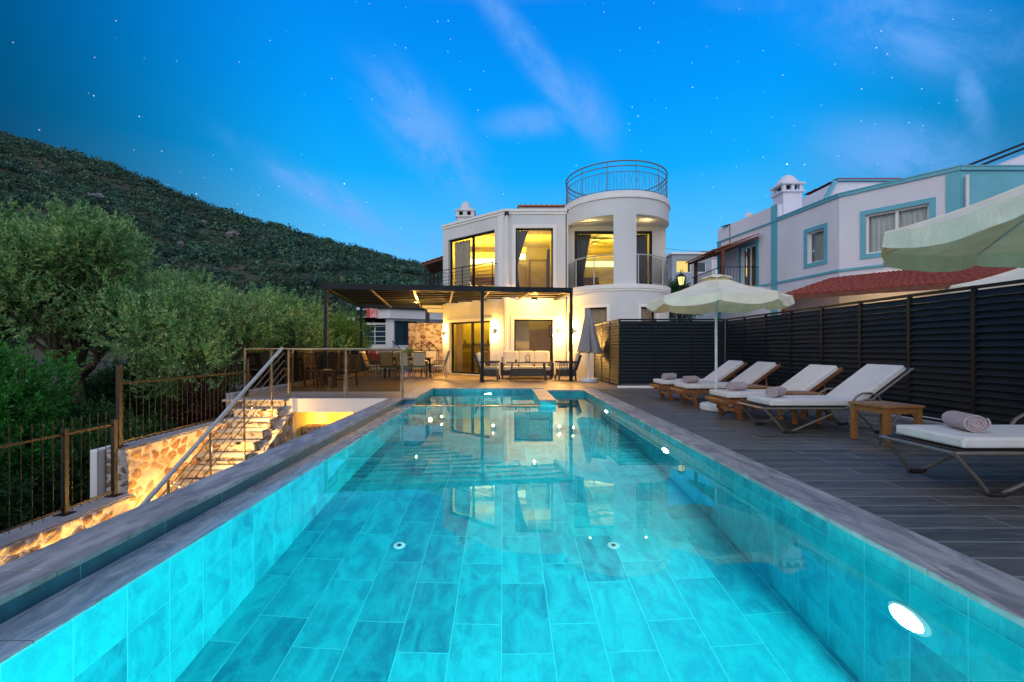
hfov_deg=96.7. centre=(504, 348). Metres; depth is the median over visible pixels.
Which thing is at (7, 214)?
olive tree
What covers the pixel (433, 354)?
dining chair
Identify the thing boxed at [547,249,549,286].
open door leaf
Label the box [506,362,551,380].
coffee table
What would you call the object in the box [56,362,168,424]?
shrub
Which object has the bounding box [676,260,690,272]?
window
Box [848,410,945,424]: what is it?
fence kerb
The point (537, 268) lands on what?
interior door
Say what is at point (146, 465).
garden wall
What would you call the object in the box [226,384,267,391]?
street
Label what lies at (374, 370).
iron railing
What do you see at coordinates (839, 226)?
neighbour house
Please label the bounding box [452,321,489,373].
sliding door
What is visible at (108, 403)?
shrub
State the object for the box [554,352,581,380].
armchair
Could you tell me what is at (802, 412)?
side table
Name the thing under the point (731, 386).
rolled towel
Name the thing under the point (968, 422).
rolled towel
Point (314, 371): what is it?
wooden chair
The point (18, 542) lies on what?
garden wall
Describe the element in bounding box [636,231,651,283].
window
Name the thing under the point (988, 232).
parasol
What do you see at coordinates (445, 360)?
dining chair
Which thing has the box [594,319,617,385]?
slatted fence
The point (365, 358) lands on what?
dining chair
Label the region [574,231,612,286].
window
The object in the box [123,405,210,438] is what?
shrub
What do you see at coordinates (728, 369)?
wooden lounger
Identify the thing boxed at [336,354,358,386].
wooden chair
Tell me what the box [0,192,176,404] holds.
olive tree
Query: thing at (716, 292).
parasol
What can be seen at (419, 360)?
dining chair
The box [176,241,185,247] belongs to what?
boulder
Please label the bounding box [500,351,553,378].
sofa
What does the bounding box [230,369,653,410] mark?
terrace floor
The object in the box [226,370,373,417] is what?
terrace kerb
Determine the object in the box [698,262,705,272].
window
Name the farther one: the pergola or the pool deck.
the pergola
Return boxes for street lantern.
[677,273,685,320]
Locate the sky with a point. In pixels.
(365, 123)
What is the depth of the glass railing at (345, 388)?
10.11 m
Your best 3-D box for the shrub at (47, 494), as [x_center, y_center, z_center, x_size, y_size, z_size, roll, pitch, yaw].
[-7.580,2.804,8.599,3.585,3.185,2.463,0,0,43]
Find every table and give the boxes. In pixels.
[319,370,335,387]
[384,357,432,377]
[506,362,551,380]
[742,384,770,412]
[778,390,823,423]
[848,401,924,445]
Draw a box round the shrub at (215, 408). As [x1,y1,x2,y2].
[160,379,233,431]
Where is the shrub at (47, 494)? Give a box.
[22,413,159,519]
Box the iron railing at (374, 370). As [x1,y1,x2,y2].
[371,350,438,372]
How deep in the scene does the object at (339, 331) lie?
20.94 m
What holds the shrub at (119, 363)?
on the ground
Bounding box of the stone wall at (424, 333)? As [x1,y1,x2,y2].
[408,323,442,371]
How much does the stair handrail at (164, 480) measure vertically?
3.109 m
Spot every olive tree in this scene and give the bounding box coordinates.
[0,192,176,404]
[0,193,69,350]
[92,276,293,401]
[93,264,220,398]
[179,279,353,388]
[221,288,310,389]
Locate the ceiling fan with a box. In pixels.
[589,237,605,244]
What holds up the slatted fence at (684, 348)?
on the terrace floor
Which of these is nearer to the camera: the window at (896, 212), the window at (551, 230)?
the window at (896, 212)
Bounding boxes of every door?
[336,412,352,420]
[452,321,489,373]
[529,260,546,286]
[743,245,755,285]
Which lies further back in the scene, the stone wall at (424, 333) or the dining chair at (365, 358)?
the stone wall at (424, 333)
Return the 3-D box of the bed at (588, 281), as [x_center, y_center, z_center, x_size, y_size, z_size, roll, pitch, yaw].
[3.750,-2.835,21.185,1.700,1.230,1.970,0,0,0]
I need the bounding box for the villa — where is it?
[422,160,670,377]
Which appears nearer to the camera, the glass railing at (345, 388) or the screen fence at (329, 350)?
the glass railing at (345, 388)
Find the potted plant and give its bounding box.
[405,347,412,356]
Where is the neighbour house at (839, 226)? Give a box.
[686,165,1023,330]
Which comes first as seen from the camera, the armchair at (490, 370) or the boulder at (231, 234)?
the armchair at (490, 370)
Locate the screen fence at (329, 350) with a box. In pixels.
[298,350,364,381]
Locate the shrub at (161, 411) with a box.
[138,379,242,423]
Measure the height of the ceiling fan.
0.420 m
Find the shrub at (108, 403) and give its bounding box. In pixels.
[51,387,145,431]
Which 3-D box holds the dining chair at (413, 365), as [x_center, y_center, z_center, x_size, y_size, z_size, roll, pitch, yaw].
[-3.504,0.589,18.005,0.504,1.028,0.677,0,0,-4]
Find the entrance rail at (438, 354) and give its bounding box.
[428,341,438,372]
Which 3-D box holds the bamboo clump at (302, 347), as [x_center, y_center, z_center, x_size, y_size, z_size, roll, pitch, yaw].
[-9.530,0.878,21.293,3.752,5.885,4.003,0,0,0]
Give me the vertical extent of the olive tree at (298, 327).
6.911 m
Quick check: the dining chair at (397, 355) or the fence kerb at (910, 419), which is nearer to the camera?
the fence kerb at (910, 419)
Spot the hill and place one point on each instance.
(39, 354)
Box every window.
[395,321,416,344]
[450,231,494,285]
[514,319,552,361]
[516,229,552,286]
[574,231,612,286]
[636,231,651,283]
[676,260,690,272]
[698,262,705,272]
[810,229,823,262]
[867,204,928,253]
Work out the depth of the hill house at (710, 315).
38.00 m
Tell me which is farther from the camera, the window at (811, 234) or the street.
the street
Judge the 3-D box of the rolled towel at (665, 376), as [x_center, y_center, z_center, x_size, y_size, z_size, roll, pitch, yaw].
[3.603,0.608,9.945,0.302,0.139,0.170,0,0,-28]
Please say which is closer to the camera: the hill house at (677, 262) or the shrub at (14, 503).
the shrub at (14, 503)
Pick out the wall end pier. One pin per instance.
(93, 471)
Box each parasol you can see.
[577,307,601,381]
[646,269,794,411]
[881,185,1023,271]
[937,268,1023,302]
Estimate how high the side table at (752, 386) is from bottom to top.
0.450 m
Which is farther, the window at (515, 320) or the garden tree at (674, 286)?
the garden tree at (674, 286)
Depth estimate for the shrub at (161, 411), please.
14.90 m
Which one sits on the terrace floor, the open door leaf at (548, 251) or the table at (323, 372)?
the table at (323, 372)
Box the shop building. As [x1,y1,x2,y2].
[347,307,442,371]
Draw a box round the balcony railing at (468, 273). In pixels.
[438,261,496,285]
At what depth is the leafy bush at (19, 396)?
8.10 m
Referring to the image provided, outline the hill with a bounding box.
[0,134,813,359]
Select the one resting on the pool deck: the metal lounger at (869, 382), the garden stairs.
the metal lounger at (869, 382)
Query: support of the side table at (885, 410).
on the pool deck
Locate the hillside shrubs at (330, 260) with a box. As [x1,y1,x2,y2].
[0,130,813,348]
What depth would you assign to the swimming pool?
2.80 m
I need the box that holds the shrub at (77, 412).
[11,388,140,517]
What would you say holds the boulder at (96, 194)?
on the hill
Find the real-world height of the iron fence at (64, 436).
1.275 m
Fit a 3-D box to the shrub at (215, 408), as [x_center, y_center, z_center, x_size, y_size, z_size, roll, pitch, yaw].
[-6.847,1.742,10.687,2.292,2.043,1.857,0,0,0]
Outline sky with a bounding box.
[0,0,1023,263]
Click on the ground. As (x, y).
(100, 365)
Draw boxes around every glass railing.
[244,348,368,388]
[287,348,403,397]
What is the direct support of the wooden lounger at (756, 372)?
on the pool deck
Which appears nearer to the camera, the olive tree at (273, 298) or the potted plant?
the potted plant
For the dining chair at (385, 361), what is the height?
1.028 m
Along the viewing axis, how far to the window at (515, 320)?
17.62 m
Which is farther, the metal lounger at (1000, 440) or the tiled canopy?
the tiled canopy
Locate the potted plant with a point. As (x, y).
(409, 350)
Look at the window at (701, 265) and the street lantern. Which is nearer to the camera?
the street lantern
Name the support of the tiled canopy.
attached to the villa
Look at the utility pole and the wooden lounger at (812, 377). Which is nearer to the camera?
the wooden lounger at (812, 377)
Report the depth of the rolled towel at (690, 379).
8.88 m
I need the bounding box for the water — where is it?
[0,393,1023,681]
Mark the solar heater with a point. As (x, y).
(747, 214)
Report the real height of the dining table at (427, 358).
0.760 m
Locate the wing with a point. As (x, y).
(1018, 160)
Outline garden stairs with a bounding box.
[170,398,288,491]
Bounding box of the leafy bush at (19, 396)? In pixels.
[0,330,103,523]
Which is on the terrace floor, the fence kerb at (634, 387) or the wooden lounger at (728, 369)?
the fence kerb at (634, 387)
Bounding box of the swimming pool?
[0,387,1023,663]
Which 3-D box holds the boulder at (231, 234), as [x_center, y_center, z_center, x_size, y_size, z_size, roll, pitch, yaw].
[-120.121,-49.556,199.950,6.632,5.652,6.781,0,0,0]
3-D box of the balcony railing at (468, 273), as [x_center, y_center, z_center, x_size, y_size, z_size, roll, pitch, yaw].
[-1.562,-2.780,18.647,3.166,1.160,0.300,0,0,41]
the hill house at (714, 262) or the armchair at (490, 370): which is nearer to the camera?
the armchair at (490, 370)
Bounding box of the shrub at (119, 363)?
[90,354,176,395]
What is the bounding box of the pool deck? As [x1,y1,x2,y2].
[596,389,1023,580]
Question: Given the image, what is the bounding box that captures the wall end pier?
[90,445,110,497]
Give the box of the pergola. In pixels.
[324,283,572,383]
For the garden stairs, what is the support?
on the garden path
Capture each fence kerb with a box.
[617,386,652,387]
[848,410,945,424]
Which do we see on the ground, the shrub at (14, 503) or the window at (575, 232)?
the shrub at (14, 503)
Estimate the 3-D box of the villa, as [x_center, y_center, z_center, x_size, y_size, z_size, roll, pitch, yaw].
[1.375,-2.783,20.470,10.150,7.765,9.060,0,0,0]
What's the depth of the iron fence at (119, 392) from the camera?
7.81 m
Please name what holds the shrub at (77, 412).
on the ground
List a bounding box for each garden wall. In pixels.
[0,494,136,565]
[106,417,232,506]
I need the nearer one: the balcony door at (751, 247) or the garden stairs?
the garden stairs
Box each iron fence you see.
[0,412,123,533]
[109,359,249,447]
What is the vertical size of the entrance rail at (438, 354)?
1.464 m
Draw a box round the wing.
[967,142,1023,164]
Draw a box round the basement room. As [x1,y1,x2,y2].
[284,398,387,438]
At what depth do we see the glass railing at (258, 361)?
12.98 m
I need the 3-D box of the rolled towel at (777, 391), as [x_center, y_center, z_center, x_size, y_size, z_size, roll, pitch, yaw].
[3.744,0.598,6.276,0.302,0.139,0.170,0,0,-38]
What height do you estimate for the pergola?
3.130 m
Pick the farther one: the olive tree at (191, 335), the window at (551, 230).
the window at (551, 230)
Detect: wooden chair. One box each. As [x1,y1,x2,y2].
[302,354,327,386]
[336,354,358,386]
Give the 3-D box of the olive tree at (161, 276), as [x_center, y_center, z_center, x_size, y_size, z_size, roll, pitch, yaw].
[-14.373,0.237,19.249,5.393,7.721,4.984,0,0,41]
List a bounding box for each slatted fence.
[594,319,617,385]
[618,319,724,385]
[725,279,1023,424]
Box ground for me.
[9,360,381,515]
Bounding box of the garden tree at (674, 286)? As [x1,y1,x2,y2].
[668,269,702,320]
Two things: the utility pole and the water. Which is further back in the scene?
the utility pole
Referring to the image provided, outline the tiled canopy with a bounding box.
[421,256,442,284]
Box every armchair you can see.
[474,352,499,379]
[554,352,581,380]
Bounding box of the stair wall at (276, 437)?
[253,412,293,456]
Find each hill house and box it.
[666,252,711,285]
[669,311,714,320]
[700,251,746,274]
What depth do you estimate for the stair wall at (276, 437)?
9.47 m
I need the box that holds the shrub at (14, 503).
[0,440,39,530]
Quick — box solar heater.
[721,212,751,242]
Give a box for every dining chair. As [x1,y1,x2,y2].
[360,351,380,377]
[378,351,396,378]
[394,351,411,378]
[408,350,422,375]
[411,351,427,378]
[424,350,437,375]
[431,351,450,377]
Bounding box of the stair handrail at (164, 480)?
[139,347,284,505]
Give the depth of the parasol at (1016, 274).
6.56 m
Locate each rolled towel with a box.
[661,373,676,379]
[682,376,698,382]
[726,382,747,390]
[765,386,786,396]
[942,411,990,432]
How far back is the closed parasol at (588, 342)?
14.84 m
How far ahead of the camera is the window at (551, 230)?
17.62 m
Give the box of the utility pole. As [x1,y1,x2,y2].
[425,281,429,322]
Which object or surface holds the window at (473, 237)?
in the villa
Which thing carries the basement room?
on the garden path
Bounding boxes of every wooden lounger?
[650,360,747,399]
[670,362,780,406]
[705,364,843,419]
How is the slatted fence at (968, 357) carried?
on the pool deck
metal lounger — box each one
[737,364,913,433]
[879,413,1023,496]
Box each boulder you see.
[87,192,107,198]
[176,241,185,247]
[224,230,239,238]

